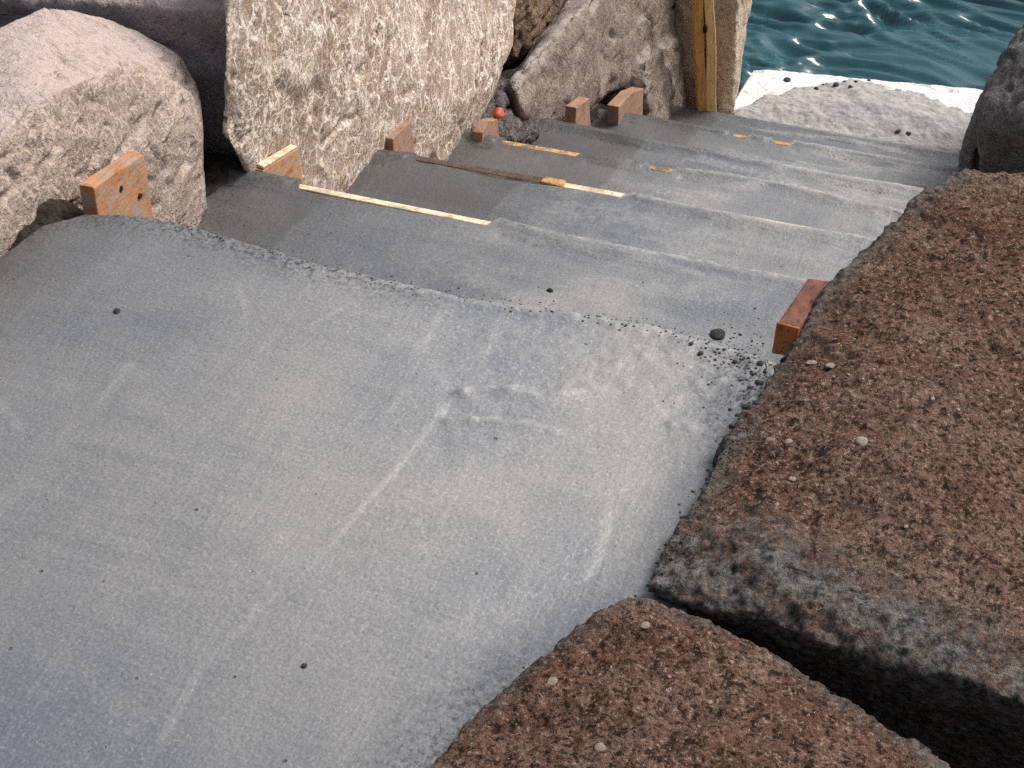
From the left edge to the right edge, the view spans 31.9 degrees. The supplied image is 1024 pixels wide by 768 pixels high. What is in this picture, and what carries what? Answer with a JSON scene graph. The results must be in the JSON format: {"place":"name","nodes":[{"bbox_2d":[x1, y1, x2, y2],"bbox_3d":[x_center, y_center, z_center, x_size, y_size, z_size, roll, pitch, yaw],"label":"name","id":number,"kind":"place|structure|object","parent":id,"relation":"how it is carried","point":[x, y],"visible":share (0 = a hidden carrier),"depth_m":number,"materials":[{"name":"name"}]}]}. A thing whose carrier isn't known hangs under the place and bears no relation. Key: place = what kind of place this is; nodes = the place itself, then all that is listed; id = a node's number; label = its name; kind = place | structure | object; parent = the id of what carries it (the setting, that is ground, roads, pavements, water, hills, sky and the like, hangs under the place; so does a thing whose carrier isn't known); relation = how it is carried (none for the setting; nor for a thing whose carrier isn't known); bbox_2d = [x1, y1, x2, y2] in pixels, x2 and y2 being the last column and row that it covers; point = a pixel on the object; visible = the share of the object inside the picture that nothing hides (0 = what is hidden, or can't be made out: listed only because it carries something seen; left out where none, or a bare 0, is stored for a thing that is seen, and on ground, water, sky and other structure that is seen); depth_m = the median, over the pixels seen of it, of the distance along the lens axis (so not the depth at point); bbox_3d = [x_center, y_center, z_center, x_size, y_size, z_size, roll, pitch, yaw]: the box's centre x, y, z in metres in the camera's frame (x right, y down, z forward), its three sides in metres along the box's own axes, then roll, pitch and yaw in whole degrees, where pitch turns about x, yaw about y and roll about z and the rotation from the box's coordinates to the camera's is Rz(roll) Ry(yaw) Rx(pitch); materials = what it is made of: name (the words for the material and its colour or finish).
{"place":"outdoors","nodes":[
{"label":"outdoors","id":0,"kind":"place"},
{"bbox_2d":[0,105,959,767],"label":"concrete staircase","id":1,"kind":"structure","parent":0,"point":[240,479],"depth_m":2.31,"materials":[{"name":"grey concrete"}]},
{"bbox_2d":[79,151,152,217],"bbox_3d":[-0.614,-0.205,2.847,0.030,0.347,0.156,12,41,15],"label":"lumber offcut","id":2,"kind":"object","parent":1,"relation":"on","point":[119,186],"visible":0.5,"depth_m":2.76,"materials":[{"name":"brown wood"}]},
{"bbox_2d":[113,308,119,313],"bbox_3d":[-0.550,-0.102,2.493,0.010,0.008,0.011,29,48,31],"label":"mortar crumb","id":3,"kind":"object","parent":1,"relation":"on","point":[116,311],"visible":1,"depth_m":2.49,"materials":[{"name":"grey concrete"}]},
{"bbox_2d":[255,144,303,184],"bbox_3d":[-0.461,-0.309,3.499,0.047,0.361,0.230,12,41,15],"label":"lumber offcut","id":4,"kind":"object","parent":1,"relation":"on","point":[285,161],"visible":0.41,"depth_m":3.42,"materials":[{"name":"brown wood"}]},
{"bbox_2d":[299,184,490,224],"bbox_3d":[0.009,-0.175,3.267,0.922,0.262,0.019,12,41,15],"label":"form board","id":5,"kind":"object","parent":1,"relation":"attached to","point":[349,197],"visible":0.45,"depth_m":3.25,"materials":[{"name":"brown wood"}]},
{"bbox_2d":[386,120,414,152],"bbox_3d":[-0.254,-0.463,4.146,0.039,0.350,0.171,12,41,15],"label":"lumber offcut","id":6,"kind":"object","parent":1,"relation":"on","point":[399,138],"visible":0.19,"depth_m":4.03,"materials":[{"name":"brown wood"}]},
{"bbox_2d":[473,107,503,140],"bbox_3d":[-0.059,-0.565,4.689,0.035,0.325,0.167,12,41,15],"label":"lumber offcut","id":7,"kind":"object","parent":1,"relation":"on","point":[484,127],"visible":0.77,"depth_m":4.58,"materials":[{"name":"wood"}]},
{"bbox_2d":[170,186,811,649],"bbox_3d":[0.004,-0.138,2.742,0.882,0.347,1.543,-23,44,-25],"label":"mortar grit","id":8,"kind":"object","parent":1,"relation":"on","point":[662,400],"visible":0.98,"depth_m":2.40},
{"bbox_2d":[565,96,590,125],"bbox_3d":[0.204,-0.719,5.424,0.036,0.384,0.224,12,41,15],"label":"lumber offcut","id":9,"kind":"object","parent":1,"relation":"on","point":[577,110],"visible":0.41,"depth_m":5.28,"materials":[{"name":"brown wood"}]},
{"bbox_2d":[503,140,672,171],"bbox_3d":[0.402,-0.427,4.524,0.922,0.262,0.021,12,41,14],"label":"form board","id":10,"kind":"object","parent":1,"relation":"attached to","point":[656,168],"visible":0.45,"depth_m":4.52,"materials":[{"name":"yellow wood"}]},
{"bbox_2d":[416,156,811,227],"bbox_3d":[0.208,-0.308,3.899,0.922,0.268,0.026,12,41,15],"label":"form board","id":11,"kind":"object","parent":1,"relation":"attached to","point":[506,175],"visible":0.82,"depth_m":3.87,"materials":[{"name":"brown wood"}]},
{"bbox_2d":[607,87,642,125],"bbox_3d":[0.376,-0.822,5.973,0.041,0.427,0.328,12,41,15],"label":"lumber offcut","id":12,"kind":"object","parent":1,"relation":"on","point":[623,102],"visible":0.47,"depth_m":5.81,"materials":[{"name":"brown wood"}]},
{"bbox_2d":[692,0,716,111],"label":"timber stake","id":13,"kind":"object","parent":1,"relation":"on","point":[704,45],"visible":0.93,"depth_m":6.27,"materials":[{"name":"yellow wood"}]},
{"bbox_2d":[710,328,724,339],"bbox_3d":[0.338,-0.081,2.937,0.026,0.014,0.027,-38,60,-24],"label":"mortar crumb","id":14,"kind":"object","parent":1,"relation":"on","point":[717,334],"visible":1,"depth_m":2.93,"materials":[{"name":"grey concrete"}]},
{"bbox_2d":[752,400,759,404],"bbox_3d":[0.315,0.025,2.305,0.012,0.006,0.007,25,59,28],"label":"mortar crumb","id":15,"kind":"object","parent":1,"relation":"on","point":[755,402],"visible":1,"depth_m":2.30,"materials":[{"name":"grey concrete"}]},
{"bbox_2d":[755,380,762,384],"bbox_3d":[0.328,-0.002,2.371,0.012,0.006,0.007,25,59,27],"label":"mortar crumb","id":16,"kind":"object","parent":1,"relation":"on","point":[758,382],"visible":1,"depth_m":2.37,"materials":[{"name":"grey concrete"}]},
{"bbox_2d":[734,134,789,145],"bbox_3d":[0.795,-0.677,5.779,0.921,0.261,0.020,12,41,15],"label":"form board","id":17,"kind":"object","parent":1,"relation":"attached to","point":[774,142],"visible":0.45,"depth_m":5.69,"materials":[{"name":"yellow wood"}]},
{"bbox_2d":[772,279,827,354],"bbox_3d":[0.406,-0.093,2.505,0.035,0.091,0.194,15,41,17],"label":"lumber offcut","id":18,"kind":"object","parent":1,"relation":"on","point":[797,312],"visible":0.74,"depth_m":2.44,"materials":[{"name":"brown wood"}]},
{"bbox_2d":[500,67,517,78],"bbox_3d":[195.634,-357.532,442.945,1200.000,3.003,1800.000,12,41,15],"label":"ground","id":19,"kind":"structure","parent":0,"point":[507,74],"depth_m":6.57,"materials":[{"name":"soil"}]},
{"bbox_2d":[0,8,206,256],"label":"boulder","id":20,"kind":"object","parent":19,"relation":"on","point":[83,97],"visible":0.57,"depth_m":2.87,"materials":[{"name":"beige stone"}]},
{"bbox_2d":[8,103,606,251],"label":"dark soil","id":21,"kind":"structure","parent":19,"relation":"on","point":[216,174],"depth_m":2.79,"materials":[{"name":"black soil"}]},
{"bbox_2d":[0,0,237,157],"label":"boulder","id":22,"kind":"object","parent":21,"relation":"on","point":[191,34],"visible":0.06,"depth_m":3.29,"materials":[{"name":"grey stone"}]},
{"bbox_2d":[223,0,515,192],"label":"boulder","id":23,"kind":"object","parent":19,"relation":"on","point":[337,92],"visible":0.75,"depth_m":3.73,"materials":[{"name":"beige stone"}]},
{"bbox_2d":[470,76,540,144],"bbox_3d":[-0.153,-0.661,5.107,0.420,0.573,0.668,12,41,15],"label":"boulder","id":24,"kind":"object","parent":19,"relation":"on","point":[513,126],"visible":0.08,"depth_m":5.00,"materials":[{"name":"black stone"}]},
{"bbox_2d":[505,0,686,123],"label":"boulder","id":25,"kind":"object","parent":19,"relation":"on","point":[604,52],"visible":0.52,"depth_m":5.70,"materials":[{"name":"grey stone"}]},
{"bbox_2d":[501,0,563,71],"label":"boulder","id":26,"kind":"object","parent":25,"relation":"on","point":[532,20],"visible":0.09,"depth_m":5.68,"materials":[{"name":"brown stone"}]},
{"bbox_2d":[430,597,949,767],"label":"brown slab","id":27,"kind":"structure","parent":19,"relation":"on","point":[621,696],"depth_m":1.88,"materials":[{"name":"stone"}]},
{"bbox_2d":[547,677,557,685],"bbox_3d":[0.043,0.319,1.919,0.013,0.004,0.010,-23,53,-14],"label":"pebble","id":28,"kind":"object","parent":27,"relation":"on","point":[551,681],"visible":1,"depth_m":1.92,"materials":[{"name":"stone"}]},
{"bbox_2d":[594,742,605,750],"bbox_3d":[0.090,0.372,1.832,0.012,0.006,0.013,-10,40,-12],"label":"pebble","id":29,"kind":"object","parent":27,"relation":"on","point":[600,746],"visible":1,"depth_m":1.83,"materials":[{"name":"stone"}]},
{"bbox_2d":[640,621,649,628],"bbox_3d":[0.147,0.266,1.974,0.012,0.005,0.011,-20,36,-11],"label":"pebble","id":30,"kind":"object","parent":27,"relation":"on","point":[645,625],"visible":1,"depth_m":1.97,"materials":[{"name":"stone"}]},
{"bbox_2d":[674,0,751,114],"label":"boulder","id":31,"kind":"object","parent":19,"relation":"on","point":[731,18],"visible":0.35,"depth_m":6.47,"materials":[{"name":"beige stone"}]},
{"bbox_2d":[648,168,1023,767],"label":"brown slab","id":32,"kind":"structure","parent":19,"relation":"on","point":[843,582],"depth_m":2.13,"materials":[{"name":"stone"}]},
{"bbox_2d":[788,476,795,481],"bbox_3d":[0.337,0.114,2.151,0.010,0.005,0.008,-1,35,-18],"label":"pebble","id":33,"kind":"object","parent":32,"relation":"on","point":[791,478],"visible":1,"depth_m":2.15,"materials":[{"name":"stone"}]},
{"bbox_2d":[805,360,816,364],"bbox_3d":[0.393,-0.028,2.354,0.015,0.006,0.012,18,43,21],"label":"pebble","id":34,"kind":"object","parent":32,"relation":"on","point":[810,362],"visible":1,"depth_m":2.35,"materials":[{"name":"stone"}]},
{"bbox_2d":[825,363,834,367],"bbox_3d":[0.415,-0.024,2.333,0.015,0.006,0.011,-12,34,-27],"label":"pebble","id":35,"kind":"object","parent":32,"relation":"on","point":[829,365],"visible":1,"depth_m":2.33,"materials":[{"name":"stone"}]},
{"bbox_2d":[855,436,867,446],"bbox_3d":[0.425,0.070,2.173,0.015,0.008,0.016,20,43,23],"label":"pebble","id":36,"kind":"object","parent":32,"relation":"on","point":[862,441],"visible":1,"depth_m":2.17,"materials":[{"name":"stone"}]},
{"bbox_2d":[733,70,982,152],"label":"concrete platform","id":37,"kind":"structure","parent":19,"relation":"on","point":[937,116],"depth_m":6.55,"materials":[{"name":"white concrete"}]},
{"bbox_2d":[783,77,790,81],"bbox_3d":[1.043,-1.153,6.783,0.028,0.018,0.027,-9,52,-9],"label":"mortar crumb","id":38,"kind":"object","parent":37,"relation":"on","point":[786,79],"visible":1,"depth_m":6.78,"materials":[{"name":"grey concrete"}]},
{"bbox_2d":[957,24,1023,173],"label":"boulder","id":39,"kind":"object","parent":19,"relation":"on","point":[993,140],"visible":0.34,"depth_m":5.09,"materials":[{"name":"grey stone"}]},
{"bbox_2d":[737,0,1023,94],"bbox_3d":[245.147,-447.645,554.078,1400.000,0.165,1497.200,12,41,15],"label":"sea","id":40,"kind":"structure","parent":0,"point":[957,43],"depth_m":7.49,"materials":[{"name":"liquid"}]}
]}

